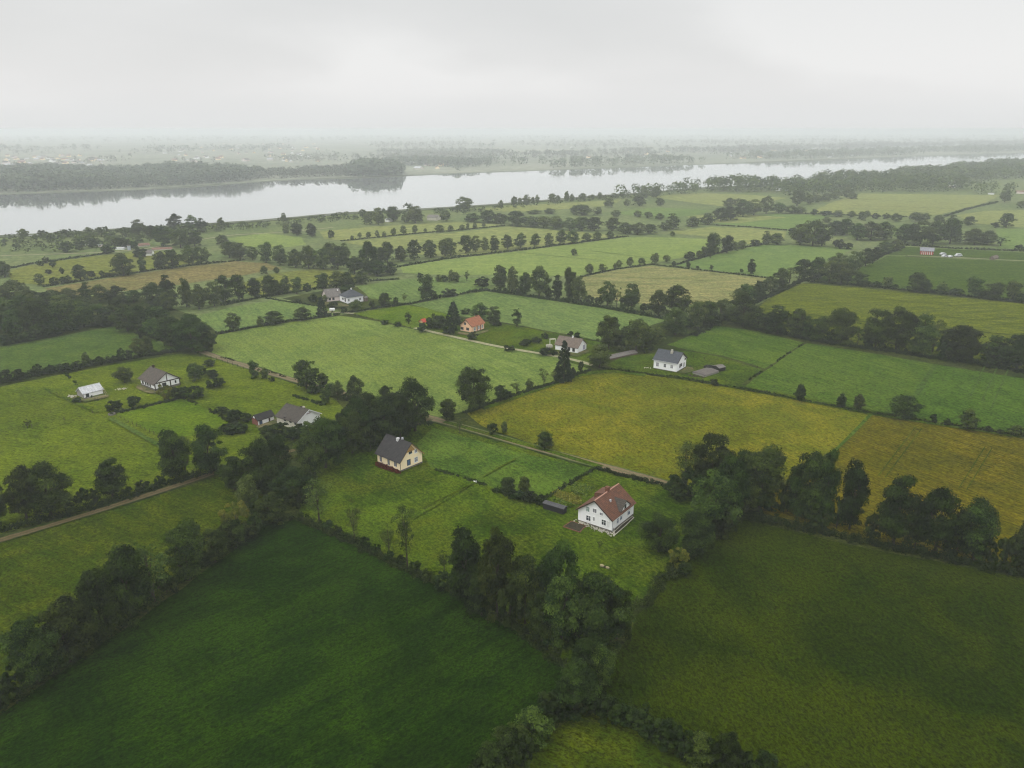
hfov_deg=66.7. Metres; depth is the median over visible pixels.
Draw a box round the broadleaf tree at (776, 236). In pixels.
[769,233,783,244]
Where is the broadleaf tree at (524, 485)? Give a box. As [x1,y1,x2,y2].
[517,476,530,491]
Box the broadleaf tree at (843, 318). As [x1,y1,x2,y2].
[827,307,859,345]
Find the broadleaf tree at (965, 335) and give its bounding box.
[942,325,983,359]
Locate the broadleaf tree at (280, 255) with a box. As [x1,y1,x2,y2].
[271,245,287,264]
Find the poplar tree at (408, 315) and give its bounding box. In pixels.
[404,312,411,323]
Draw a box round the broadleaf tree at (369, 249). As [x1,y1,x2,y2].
[355,240,378,274]
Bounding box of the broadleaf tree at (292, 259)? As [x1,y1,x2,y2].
[286,249,301,267]
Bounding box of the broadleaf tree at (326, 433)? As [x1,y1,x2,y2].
[309,415,342,467]
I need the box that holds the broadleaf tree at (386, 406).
[364,394,407,440]
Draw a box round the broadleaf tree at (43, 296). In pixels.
[35,291,58,302]
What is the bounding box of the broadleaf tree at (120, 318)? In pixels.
[108,305,138,330]
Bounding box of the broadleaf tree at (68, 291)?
[56,287,78,300]
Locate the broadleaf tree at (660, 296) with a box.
[645,289,667,314]
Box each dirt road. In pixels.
[0,418,432,541]
[196,349,742,511]
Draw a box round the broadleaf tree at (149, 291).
[140,282,165,305]
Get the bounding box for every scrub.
[0,206,484,252]
[358,203,465,219]
[490,193,653,209]
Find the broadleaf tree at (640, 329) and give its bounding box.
[621,318,653,352]
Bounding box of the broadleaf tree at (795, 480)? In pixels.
[785,452,815,517]
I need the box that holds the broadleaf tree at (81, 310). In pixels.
[68,301,93,326]
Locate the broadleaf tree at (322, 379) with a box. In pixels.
[317,373,329,385]
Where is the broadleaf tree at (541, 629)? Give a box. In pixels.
[524,589,556,642]
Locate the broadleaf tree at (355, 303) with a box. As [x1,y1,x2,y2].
[348,299,363,311]
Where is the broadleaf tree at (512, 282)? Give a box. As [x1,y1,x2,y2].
[506,266,519,289]
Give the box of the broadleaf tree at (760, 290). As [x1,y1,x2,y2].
[751,283,768,298]
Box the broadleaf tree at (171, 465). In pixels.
[155,429,189,478]
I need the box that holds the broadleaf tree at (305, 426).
[299,421,314,435]
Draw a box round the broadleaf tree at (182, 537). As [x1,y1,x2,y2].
[161,516,205,581]
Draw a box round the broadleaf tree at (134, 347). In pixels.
[127,338,145,354]
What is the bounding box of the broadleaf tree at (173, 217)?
[165,213,181,228]
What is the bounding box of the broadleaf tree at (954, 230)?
[941,217,963,243]
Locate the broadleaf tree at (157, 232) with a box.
[150,226,172,245]
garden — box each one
[283,287,400,310]
[427,319,619,367]
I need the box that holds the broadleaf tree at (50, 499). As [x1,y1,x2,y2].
[13,460,74,514]
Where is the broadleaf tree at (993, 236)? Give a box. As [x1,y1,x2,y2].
[982,230,998,244]
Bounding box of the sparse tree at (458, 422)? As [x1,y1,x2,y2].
[457,418,461,432]
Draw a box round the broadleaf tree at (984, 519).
[956,495,1001,560]
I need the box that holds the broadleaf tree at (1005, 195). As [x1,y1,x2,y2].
[999,187,1012,201]
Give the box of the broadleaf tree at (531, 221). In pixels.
[523,216,538,226]
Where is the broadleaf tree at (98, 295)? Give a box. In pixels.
[87,284,107,300]
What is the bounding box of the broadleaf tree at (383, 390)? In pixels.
[378,385,393,398]
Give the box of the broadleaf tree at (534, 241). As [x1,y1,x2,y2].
[529,233,540,246]
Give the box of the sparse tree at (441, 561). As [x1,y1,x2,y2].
[437,549,449,569]
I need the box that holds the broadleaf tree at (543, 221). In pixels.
[537,216,550,227]
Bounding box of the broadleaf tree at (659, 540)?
[635,511,680,553]
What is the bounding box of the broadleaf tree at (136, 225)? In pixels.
[130,219,145,233]
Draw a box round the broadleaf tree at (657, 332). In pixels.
[651,327,665,343]
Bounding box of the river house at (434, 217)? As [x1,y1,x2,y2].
[427,215,440,220]
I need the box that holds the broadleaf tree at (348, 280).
[343,272,357,284]
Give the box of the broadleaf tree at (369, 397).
[355,391,381,427]
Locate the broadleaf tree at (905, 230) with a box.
[892,224,913,242]
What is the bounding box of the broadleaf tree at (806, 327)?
[799,315,813,338]
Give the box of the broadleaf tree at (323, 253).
[311,247,332,268]
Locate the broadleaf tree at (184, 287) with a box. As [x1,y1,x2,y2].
[177,277,191,306]
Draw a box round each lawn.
[117,399,227,436]
[607,351,760,384]
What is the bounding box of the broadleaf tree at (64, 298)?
[46,294,71,306]
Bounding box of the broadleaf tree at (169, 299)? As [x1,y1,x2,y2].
[159,289,178,309]
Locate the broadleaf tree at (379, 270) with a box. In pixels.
[366,260,387,276]
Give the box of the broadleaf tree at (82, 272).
[70,264,89,280]
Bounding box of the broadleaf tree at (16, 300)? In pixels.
[2,294,36,311]
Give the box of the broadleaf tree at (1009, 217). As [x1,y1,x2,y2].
[998,213,1017,227]
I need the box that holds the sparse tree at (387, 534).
[378,522,395,550]
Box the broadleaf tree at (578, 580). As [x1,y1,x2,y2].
[560,575,588,634]
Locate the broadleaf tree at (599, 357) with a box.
[585,343,611,367]
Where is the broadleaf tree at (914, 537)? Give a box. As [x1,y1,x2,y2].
[905,506,932,546]
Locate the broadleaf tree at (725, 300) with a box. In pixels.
[716,298,732,313]
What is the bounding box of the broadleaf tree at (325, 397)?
[319,388,330,404]
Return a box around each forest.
[0,142,290,154]
[0,160,264,191]
[3,134,1023,143]
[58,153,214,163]
[255,162,404,178]
[263,145,509,161]
[346,157,405,176]
[367,137,1023,147]
[381,154,547,170]
[496,139,1023,157]
[549,143,1023,167]
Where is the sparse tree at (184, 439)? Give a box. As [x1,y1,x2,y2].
[170,432,192,473]
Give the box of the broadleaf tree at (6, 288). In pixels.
[0,279,35,299]
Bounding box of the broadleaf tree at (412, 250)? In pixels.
[406,239,422,259]
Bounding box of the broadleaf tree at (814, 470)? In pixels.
[797,451,827,521]
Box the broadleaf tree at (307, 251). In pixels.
[296,245,316,268]
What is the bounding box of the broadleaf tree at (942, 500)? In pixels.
[912,485,967,558]
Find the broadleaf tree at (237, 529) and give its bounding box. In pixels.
[222,518,247,549]
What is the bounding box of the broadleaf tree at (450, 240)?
[443,238,456,255]
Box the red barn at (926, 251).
[920,247,934,254]
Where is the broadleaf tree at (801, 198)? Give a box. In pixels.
[790,189,805,205]
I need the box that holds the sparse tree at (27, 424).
[22,419,30,427]
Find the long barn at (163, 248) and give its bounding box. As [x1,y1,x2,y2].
[152,247,171,249]
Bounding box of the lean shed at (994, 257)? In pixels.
[989,255,998,259]
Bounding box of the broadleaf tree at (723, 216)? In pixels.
[712,207,728,220]
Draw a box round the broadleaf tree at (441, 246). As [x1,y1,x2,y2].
[437,238,452,255]
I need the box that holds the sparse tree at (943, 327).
[932,319,946,351]
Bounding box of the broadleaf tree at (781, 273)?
[772,267,790,286]
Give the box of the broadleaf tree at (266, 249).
[257,241,272,262]
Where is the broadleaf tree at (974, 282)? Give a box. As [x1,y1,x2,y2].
[966,276,985,296]
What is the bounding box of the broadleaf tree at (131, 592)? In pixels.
[101,541,154,627]
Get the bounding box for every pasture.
[9,251,196,284]
[228,233,305,247]
[244,268,356,294]
[320,222,499,239]
[346,233,453,248]
[401,237,720,276]
[408,226,616,256]
[480,199,621,211]
[610,207,712,216]
[649,193,783,205]
[669,227,785,243]
[679,244,854,276]
[685,213,785,222]
[718,213,832,228]
[812,256,1023,300]
[817,193,999,216]
[888,247,1023,259]
[957,210,1023,227]
[995,228,1023,248]
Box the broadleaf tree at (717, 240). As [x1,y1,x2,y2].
[705,232,722,252]
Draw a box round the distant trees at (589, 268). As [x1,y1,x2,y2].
[16,186,1023,432]
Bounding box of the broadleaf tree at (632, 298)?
[622,283,640,306]
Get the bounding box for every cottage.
[274,403,321,426]
[554,335,586,352]
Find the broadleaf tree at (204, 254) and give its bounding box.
[193,247,211,263]
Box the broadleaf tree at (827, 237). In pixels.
[813,224,834,245]
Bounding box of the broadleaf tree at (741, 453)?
[727,447,756,488]
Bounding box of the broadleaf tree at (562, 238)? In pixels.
[555,229,567,243]
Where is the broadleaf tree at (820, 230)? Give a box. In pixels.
[798,219,828,245]
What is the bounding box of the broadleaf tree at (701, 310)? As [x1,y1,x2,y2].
[687,300,709,327]
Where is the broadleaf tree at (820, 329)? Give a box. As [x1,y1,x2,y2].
[808,315,829,339]
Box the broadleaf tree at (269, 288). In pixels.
[260,274,276,296]
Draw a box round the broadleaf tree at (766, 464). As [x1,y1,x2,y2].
[743,444,788,507]
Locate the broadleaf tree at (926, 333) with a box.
[904,313,942,354]
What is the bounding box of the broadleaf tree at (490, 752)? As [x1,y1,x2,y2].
[472,739,507,767]
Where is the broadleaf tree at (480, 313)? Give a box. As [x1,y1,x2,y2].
[470,303,487,317]
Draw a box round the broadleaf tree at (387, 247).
[380,241,395,262]
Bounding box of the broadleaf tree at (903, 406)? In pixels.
[889,394,925,419]
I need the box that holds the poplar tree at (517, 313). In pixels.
[511,308,521,324]
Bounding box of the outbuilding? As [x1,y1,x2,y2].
[250,410,274,424]
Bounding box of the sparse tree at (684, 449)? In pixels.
[673,441,699,475]
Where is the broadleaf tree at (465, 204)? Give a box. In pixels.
[455,197,472,210]
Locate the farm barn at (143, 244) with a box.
[137,243,149,246]
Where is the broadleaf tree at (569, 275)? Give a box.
[564,266,576,298]
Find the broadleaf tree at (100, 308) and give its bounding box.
[83,303,109,325]
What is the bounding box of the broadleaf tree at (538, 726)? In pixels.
[513,705,555,748]
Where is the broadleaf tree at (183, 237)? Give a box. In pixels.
[167,229,189,247]
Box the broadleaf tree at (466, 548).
[444,524,484,605]
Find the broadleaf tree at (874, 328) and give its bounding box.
[863,308,895,346]
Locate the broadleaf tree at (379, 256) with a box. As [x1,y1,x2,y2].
[376,247,389,260]
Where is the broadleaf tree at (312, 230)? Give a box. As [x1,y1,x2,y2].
[305,223,316,235]
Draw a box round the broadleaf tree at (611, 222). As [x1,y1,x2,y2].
[605,217,621,230]
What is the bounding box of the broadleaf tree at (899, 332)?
[878,304,920,348]
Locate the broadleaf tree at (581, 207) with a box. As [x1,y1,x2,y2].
[571,204,591,214]
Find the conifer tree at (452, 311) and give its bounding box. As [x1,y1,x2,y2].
[445,301,462,325]
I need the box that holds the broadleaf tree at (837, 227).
[827,220,844,234]
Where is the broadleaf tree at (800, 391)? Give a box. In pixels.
[793,384,805,400]
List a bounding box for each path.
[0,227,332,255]
[43,388,98,412]
[108,417,158,446]
[411,481,475,518]
[413,327,592,365]
[423,483,472,507]
[443,421,603,467]
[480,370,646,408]
[482,458,516,475]
[610,365,1023,437]
[613,516,633,534]
[763,308,1017,335]
[784,294,1021,318]
[790,290,1017,311]
[792,299,1019,324]
[833,414,871,449]
[877,427,915,475]
[885,428,921,476]
[898,364,937,414]
[907,255,1023,260]
[959,447,984,487]
[966,448,991,489]
[970,367,984,395]
[981,368,996,400]
[991,369,1008,406]
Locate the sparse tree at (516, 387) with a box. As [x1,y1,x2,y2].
[510,379,520,393]
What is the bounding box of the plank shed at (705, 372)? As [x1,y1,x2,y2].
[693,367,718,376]
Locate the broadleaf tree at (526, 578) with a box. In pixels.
[507,552,541,623]
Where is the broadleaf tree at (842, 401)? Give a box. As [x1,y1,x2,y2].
[836,393,846,406]
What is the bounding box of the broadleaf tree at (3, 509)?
[0,485,7,524]
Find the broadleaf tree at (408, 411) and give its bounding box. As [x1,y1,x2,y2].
[385,392,417,438]
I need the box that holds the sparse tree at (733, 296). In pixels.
[729,289,743,299]
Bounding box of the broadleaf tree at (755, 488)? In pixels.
[732,477,762,512]
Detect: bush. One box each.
[0,334,10,345]
[0,369,11,382]
[0,665,27,696]
[6,332,22,342]
[11,368,23,378]
[20,330,40,341]
[30,363,43,375]
[34,638,72,673]
[37,230,48,235]
[41,256,48,262]
[44,364,56,373]
[49,259,55,267]
[49,277,58,283]
[55,363,72,371]
[58,242,73,251]
[58,275,72,282]
[62,496,74,506]
[70,361,82,369]
[72,397,80,401]
[72,488,89,504]
[73,239,85,248]
[85,238,98,246]
[87,271,95,276]
[88,488,101,502]
[93,314,113,326]
[95,356,103,364]
[100,244,116,253]
[104,400,122,410]
[107,355,118,361]
[112,237,129,246]
[116,348,125,359]
[125,350,132,357]
[126,396,140,406]
[127,241,137,248]
[132,247,146,256]
[133,324,147,338]
[134,480,149,490]
[152,572,176,594]
[153,475,165,483]
[156,384,171,399]
[171,386,181,397]
[180,385,203,398]
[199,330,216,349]
[202,359,214,365]
[203,369,218,376]
[206,377,225,387]
[217,499,249,522]
[218,406,228,413]
[219,421,247,431]
[220,423,236,434]
[226,409,240,421]
[226,409,241,421]
[233,422,247,432]
[240,413,250,422]
[244,524,258,538]
[247,512,264,532]
[258,425,275,439]
[265,422,295,437]
[286,426,301,439]
[288,486,310,508]
[303,282,310,291]
[306,383,324,393]
[307,294,318,301]
[321,520,333,529]
[327,301,337,307]
[328,230,334,237]
[331,525,342,533]
[335,409,344,426]
[338,285,352,291]
[341,393,349,400]
[342,532,350,541]
[359,537,371,548]
[369,300,374,308]
[370,544,380,553]
[380,320,388,324]
[383,550,394,559]
[396,555,405,564]
[407,560,421,574]
[417,323,426,331]
[420,568,432,580]
[423,321,432,328]
[426,313,442,326]
[429,290,437,297]
[432,570,448,589]
[441,275,447,281]
[441,288,456,295]
[442,323,457,333]
[460,308,469,313]
[466,756,488,767]
[467,331,478,338]
[473,276,489,286]
[486,423,497,434]
[496,578,523,626]
[508,489,516,495]
[510,490,523,499]
[512,732,533,767]
[521,491,536,501]
[522,339,531,345]
[531,336,541,342]
[533,494,546,505]
[536,697,554,719]
[537,691,568,721]
[539,347,552,354]
[541,332,548,338]
[545,288,551,297]
[568,618,592,644]
[569,367,575,377]
[578,361,583,370]
[584,295,593,302]
[588,694,621,725]
[594,297,603,304]
[610,334,624,349]
[610,705,632,726]
[619,297,625,306]
[624,707,649,733]
[638,715,662,744]
[640,303,650,311]
[641,338,656,349]
[654,717,677,751]
[663,474,688,499]
[668,547,689,569]
[674,725,694,761]
[677,561,692,575]
[680,465,702,496]
[681,318,693,327]
[684,251,694,258]
[709,313,723,325]
[710,379,718,385]
[712,511,737,539]
[736,751,758,767]
[750,240,759,245]
[755,749,778,767]
[757,281,767,287]
[777,483,794,511]
[804,509,831,528]
[810,209,818,214]
[820,211,832,215]
[828,496,848,527]
[832,239,845,247]
[843,243,852,248]
[859,333,876,347]
[863,512,883,537]
[870,213,880,218]
[873,281,882,285]
[930,414,937,421]
[932,336,951,357]
[943,418,950,424]
[948,288,964,295]
[978,291,986,297]
[984,538,1009,567]
[985,426,992,431]
[991,222,1000,227]
[996,429,1005,433]
[1000,536,1023,568]
[1016,293,1023,301]
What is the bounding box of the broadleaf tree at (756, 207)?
[745,199,766,214]
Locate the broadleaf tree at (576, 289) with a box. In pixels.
[571,275,586,299]
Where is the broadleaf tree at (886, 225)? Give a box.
[872,221,897,238]
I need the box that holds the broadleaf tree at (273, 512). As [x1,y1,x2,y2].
[249,491,286,524]
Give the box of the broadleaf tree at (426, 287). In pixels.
[417,273,434,298]
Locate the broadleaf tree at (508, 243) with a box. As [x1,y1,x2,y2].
[501,234,513,248]
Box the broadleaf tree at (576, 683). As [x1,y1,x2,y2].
[552,657,602,721]
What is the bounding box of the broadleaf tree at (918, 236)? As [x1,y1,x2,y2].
[908,221,940,243]
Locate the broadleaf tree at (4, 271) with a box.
[0,261,11,276]
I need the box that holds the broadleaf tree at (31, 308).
[15,296,54,330]
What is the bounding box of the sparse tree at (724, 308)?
[716,301,726,315]
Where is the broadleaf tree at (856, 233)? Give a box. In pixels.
[847,223,869,239]
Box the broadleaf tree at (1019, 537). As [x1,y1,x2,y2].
[1008,520,1023,573]
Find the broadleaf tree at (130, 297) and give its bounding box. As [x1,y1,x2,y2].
[124,289,141,302]
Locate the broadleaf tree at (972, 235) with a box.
[961,228,988,244]
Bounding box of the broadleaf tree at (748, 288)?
[733,283,756,302]
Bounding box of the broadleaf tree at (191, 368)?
[186,363,203,381]
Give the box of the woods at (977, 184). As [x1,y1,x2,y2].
[968,180,1018,194]
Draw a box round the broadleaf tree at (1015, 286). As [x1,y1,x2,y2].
[1005,280,1023,299]
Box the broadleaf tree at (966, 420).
[958,408,980,429]
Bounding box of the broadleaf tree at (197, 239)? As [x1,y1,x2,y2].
[187,230,203,245]
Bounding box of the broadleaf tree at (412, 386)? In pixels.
[395,377,437,430]
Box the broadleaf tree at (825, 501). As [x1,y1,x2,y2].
[814,447,842,522]
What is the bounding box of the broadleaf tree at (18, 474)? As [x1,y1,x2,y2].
[2,464,42,518]
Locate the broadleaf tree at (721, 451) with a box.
[688,431,736,484]
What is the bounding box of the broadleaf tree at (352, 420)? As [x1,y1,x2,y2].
[339,410,362,452]
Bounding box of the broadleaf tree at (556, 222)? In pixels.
[548,216,563,228]
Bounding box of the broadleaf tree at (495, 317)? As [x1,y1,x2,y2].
[486,306,500,324]
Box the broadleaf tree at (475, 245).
[471,235,481,251]
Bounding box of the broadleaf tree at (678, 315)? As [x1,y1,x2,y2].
[659,307,688,334]
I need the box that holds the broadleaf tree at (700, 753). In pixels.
[683,729,717,767]
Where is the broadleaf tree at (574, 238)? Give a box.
[567,229,579,243]
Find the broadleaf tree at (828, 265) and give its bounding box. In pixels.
[819,259,840,280]
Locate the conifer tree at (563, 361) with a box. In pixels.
[553,340,574,382]
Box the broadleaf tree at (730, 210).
[725,206,740,219]
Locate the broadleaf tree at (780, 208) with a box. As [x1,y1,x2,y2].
[770,202,786,212]
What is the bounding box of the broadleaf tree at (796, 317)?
[786,308,806,336]
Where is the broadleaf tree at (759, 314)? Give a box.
[749,308,765,329]
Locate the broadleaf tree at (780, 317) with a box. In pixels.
[763,304,790,333]
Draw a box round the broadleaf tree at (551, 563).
[535,539,579,603]
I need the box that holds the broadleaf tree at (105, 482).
[93,457,129,497]
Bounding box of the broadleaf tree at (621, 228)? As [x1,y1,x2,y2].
[616,222,631,233]
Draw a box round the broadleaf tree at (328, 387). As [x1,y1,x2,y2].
[324,382,336,397]
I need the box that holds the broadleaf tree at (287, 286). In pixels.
[280,275,290,292]
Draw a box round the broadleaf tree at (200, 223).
[194,218,207,231]
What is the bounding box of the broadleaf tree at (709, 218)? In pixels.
[698,213,715,224]
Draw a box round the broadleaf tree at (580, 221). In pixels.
[575,216,592,230]
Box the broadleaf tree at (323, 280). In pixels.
[314,272,329,288]
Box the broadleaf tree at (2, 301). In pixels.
[0,297,14,307]
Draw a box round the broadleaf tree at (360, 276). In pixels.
[355,270,369,283]
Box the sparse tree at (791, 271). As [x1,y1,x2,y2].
[785,265,798,282]
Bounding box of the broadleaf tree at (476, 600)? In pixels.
[462,563,495,615]
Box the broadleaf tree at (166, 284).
[158,274,175,295]
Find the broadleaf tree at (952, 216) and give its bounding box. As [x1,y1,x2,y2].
[946,214,959,221]
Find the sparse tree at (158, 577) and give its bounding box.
[130,540,173,604]
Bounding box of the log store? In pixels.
[543,500,567,513]
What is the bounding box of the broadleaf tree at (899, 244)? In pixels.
[889,239,903,250]
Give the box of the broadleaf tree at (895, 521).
[875,474,924,546]
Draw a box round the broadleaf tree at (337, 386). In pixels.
[330,380,343,399]
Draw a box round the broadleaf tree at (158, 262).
[152,251,167,267]
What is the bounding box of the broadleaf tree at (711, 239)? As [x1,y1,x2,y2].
[707,233,715,257]
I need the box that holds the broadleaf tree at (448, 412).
[438,398,456,420]
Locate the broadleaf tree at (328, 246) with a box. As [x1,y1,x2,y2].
[324,242,336,256]
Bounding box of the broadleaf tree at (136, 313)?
[123,305,155,329]
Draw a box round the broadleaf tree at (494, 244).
[490,235,499,249]
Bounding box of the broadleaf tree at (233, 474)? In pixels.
[217,455,247,489]
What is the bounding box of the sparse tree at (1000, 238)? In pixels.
[995,236,1010,245]
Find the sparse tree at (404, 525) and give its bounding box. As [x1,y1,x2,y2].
[391,502,415,567]
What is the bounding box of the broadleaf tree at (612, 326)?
[596,314,621,349]
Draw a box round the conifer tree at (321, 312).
[316,297,327,317]
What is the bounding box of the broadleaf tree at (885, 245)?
[877,240,893,252]
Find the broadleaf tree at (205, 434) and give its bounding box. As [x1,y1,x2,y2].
[189,422,228,475]
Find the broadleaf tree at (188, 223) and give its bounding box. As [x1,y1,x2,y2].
[184,214,197,230]
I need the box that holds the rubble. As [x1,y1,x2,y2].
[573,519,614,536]
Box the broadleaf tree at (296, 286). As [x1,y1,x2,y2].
[290,277,302,293]
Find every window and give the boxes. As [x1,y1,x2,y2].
[585,515,590,521]
[601,519,605,526]
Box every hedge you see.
[0,348,181,381]
[0,468,216,532]
[0,515,270,714]
[6,252,107,268]
[43,259,243,286]
[56,367,98,400]
[110,396,184,413]
[181,397,231,422]
[215,311,339,333]
[220,278,398,304]
[220,356,285,376]
[265,297,317,305]
[289,511,570,672]
[292,394,341,409]
[340,225,504,240]
[340,288,483,312]
[397,235,628,266]
[435,468,487,485]
[462,368,590,413]
[483,288,665,318]
[491,486,544,503]
[493,706,576,767]
[544,467,594,497]
[579,263,766,277]
[593,690,749,767]
[595,465,675,490]
[600,367,1023,436]
[626,516,742,610]
[672,242,763,265]
[689,246,905,335]
[714,224,786,230]
[724,314,1023,373]
[737,511,1023,576]
[748,343,803,379]
[802,277,1023,302]
[805,212,910,216]
[904,243,1023,251]
[943,201,998,216]
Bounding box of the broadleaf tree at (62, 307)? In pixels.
[51,302,81,329]
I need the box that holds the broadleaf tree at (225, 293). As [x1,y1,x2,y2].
[215,274,233,301]
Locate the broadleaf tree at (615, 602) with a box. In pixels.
[601,584,633,639]
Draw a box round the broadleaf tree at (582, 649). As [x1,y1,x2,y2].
[568,637,600,674]
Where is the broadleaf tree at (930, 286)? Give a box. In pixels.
[922,279,932,291]
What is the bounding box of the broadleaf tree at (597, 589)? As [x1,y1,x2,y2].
[573,569,635,651]
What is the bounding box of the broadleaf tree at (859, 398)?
[853,394,866,409]
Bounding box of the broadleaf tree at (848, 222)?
[842,218,854,234]
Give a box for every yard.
[72,394,108,401]
[136,385,163,392]
[257,418,276,427]
[325,302,348,306]
[458,330,487,334]
[557,350,589,355]
[677,367,693,372]
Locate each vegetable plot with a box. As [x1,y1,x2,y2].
[551,497,575,506]
[552,489,581,503]
[571,482,595,495]
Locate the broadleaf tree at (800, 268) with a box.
[791,258,814,278]
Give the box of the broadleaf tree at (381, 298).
[377,292,392,306]
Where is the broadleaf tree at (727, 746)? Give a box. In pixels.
[711,730,744,767]
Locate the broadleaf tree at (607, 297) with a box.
[597,281,616,305]
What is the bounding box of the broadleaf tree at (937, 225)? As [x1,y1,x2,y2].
[926,221,947,243]
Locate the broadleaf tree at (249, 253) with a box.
[244,246,258,259]
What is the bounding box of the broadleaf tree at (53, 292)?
[40,289,61,298]
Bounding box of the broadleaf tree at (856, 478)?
[836,458,871,529]
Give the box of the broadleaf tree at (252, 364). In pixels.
[248,360,259,378]
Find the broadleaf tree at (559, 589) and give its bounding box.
[538,573,588,649]
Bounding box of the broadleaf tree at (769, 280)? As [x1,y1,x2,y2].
[762,275,779,290]
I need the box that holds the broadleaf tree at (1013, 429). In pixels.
[1007,425,1023,435]
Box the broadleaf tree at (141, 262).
[137,253,146,271]
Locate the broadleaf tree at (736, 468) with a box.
[713,453,752,508]
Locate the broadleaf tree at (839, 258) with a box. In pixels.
[827,252,847,265]
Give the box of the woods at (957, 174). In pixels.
[614,157,1023,197]
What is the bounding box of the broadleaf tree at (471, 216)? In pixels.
[464,213,480,220]
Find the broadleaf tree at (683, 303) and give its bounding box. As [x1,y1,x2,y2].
[666,284,692,313]
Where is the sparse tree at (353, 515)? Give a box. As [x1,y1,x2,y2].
[345,498,361,537]
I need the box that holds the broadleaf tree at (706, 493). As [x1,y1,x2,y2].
[689,468,743,534]
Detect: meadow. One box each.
[0,326,175,379]
[0,354,342,533]
[0,475,269,699]
[0,519,568,767]
[195,299,341,331]
[212,316,587,416]
[299,423,716,662]
[354,305,449,328]
[357,277,490,302]
[412,291,663,340]
[417,428,589,497]
[504,711,718,767]
[601,519,1023,767]
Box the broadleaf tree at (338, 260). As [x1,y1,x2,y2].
[327,246,345,268]
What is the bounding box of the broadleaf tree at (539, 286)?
[527,265,551,295]
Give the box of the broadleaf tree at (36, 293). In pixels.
[24,289,39,297]
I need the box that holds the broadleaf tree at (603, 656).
[585,642,617,685]
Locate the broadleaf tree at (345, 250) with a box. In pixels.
[340,243,350,264]
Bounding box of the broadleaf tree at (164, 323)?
[153,316,178,345]
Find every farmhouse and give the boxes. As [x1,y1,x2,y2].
[137,364,182,390]
[321,288,340,301]
[339,288,364,303]
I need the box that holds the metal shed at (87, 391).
[75,383,103,397]
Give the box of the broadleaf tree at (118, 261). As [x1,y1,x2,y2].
[108,253,135,275]
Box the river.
[0,152,1023,236]
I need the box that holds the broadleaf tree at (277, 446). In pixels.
[267,433,292,476]
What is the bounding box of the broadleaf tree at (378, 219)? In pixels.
[371,207,384,224]
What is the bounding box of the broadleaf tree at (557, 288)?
[551,274,562,298]
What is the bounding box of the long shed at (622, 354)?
[609,350,637,359]
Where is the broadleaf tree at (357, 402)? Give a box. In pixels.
[339,395,379,447]
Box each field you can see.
[0,131,1023,193]
[0,173,1023,331]
[45,261,280,294]
[467,373,867,484]
[582,266,765,304]
[667,325,802,368]
[746,343,932,413]
[754,283,1023,368]
[761,415,1023,562]
[905,365,1023,431]
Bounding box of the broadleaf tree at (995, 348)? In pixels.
[976,335,1012,365]
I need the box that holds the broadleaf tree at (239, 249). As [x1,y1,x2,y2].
[230,242,246,258]
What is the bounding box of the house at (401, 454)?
[374,433,424,471]
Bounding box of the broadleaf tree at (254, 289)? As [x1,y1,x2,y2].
[247,278,260,296]
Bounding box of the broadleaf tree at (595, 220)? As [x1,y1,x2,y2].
[587,217,604,230]
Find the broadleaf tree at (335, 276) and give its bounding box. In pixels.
[328,271,346,287]
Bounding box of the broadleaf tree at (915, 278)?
[905,271,928,291]
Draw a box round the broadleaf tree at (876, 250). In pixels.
[872,247,882,260]
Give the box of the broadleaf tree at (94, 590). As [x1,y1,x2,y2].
[73,565,124,638]
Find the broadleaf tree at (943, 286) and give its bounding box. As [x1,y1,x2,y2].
[935,282,948,293]
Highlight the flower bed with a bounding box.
[375,461,400,473]
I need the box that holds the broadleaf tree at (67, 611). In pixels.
[35,593,98,663]
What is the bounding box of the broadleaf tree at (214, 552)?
[198,527,230,562]
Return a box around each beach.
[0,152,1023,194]
[0,185,755,236]
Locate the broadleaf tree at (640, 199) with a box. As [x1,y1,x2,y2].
[631,195,645,205]
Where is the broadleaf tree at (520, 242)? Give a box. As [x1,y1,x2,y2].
[513,232,525,247]
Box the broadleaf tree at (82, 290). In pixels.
[77,282,92,298]
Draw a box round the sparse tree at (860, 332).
[852,322,864,343]
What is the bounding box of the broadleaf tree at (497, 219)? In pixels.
[494,213,508,223]
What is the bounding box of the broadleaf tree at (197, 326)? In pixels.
[168,313,215,352]
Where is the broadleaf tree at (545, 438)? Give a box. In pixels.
[535,431,553,450]
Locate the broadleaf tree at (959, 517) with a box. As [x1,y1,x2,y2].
[951,508,971,555]
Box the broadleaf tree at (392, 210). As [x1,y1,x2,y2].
[384,206,399,220]
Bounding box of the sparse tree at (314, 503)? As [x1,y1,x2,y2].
[302,477,333,522]
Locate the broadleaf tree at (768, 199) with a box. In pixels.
[759,196,773,213]
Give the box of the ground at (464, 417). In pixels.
[0,153,1023,764]
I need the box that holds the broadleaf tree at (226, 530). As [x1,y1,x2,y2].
[216,518,244,545]
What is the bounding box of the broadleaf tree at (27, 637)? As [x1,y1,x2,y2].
[0,614,64,685]
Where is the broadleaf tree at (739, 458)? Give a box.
[726,455,755,476]
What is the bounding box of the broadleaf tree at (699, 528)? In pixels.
[679,510,715,555]
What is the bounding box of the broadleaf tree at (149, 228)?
[142,225,154,238]
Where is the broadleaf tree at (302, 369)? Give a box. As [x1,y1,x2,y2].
[291,359,319,388]
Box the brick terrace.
[563,521,586,532]
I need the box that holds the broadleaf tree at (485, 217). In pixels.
[479,210,495,222]
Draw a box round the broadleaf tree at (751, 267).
[747,259,756,273]
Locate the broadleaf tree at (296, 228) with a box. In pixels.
[290,222,302,234]
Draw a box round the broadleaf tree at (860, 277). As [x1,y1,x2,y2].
[854,272,870,284]
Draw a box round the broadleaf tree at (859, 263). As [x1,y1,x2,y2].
[846,251,865,269]
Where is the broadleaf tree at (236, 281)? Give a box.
[229,273,247,299]

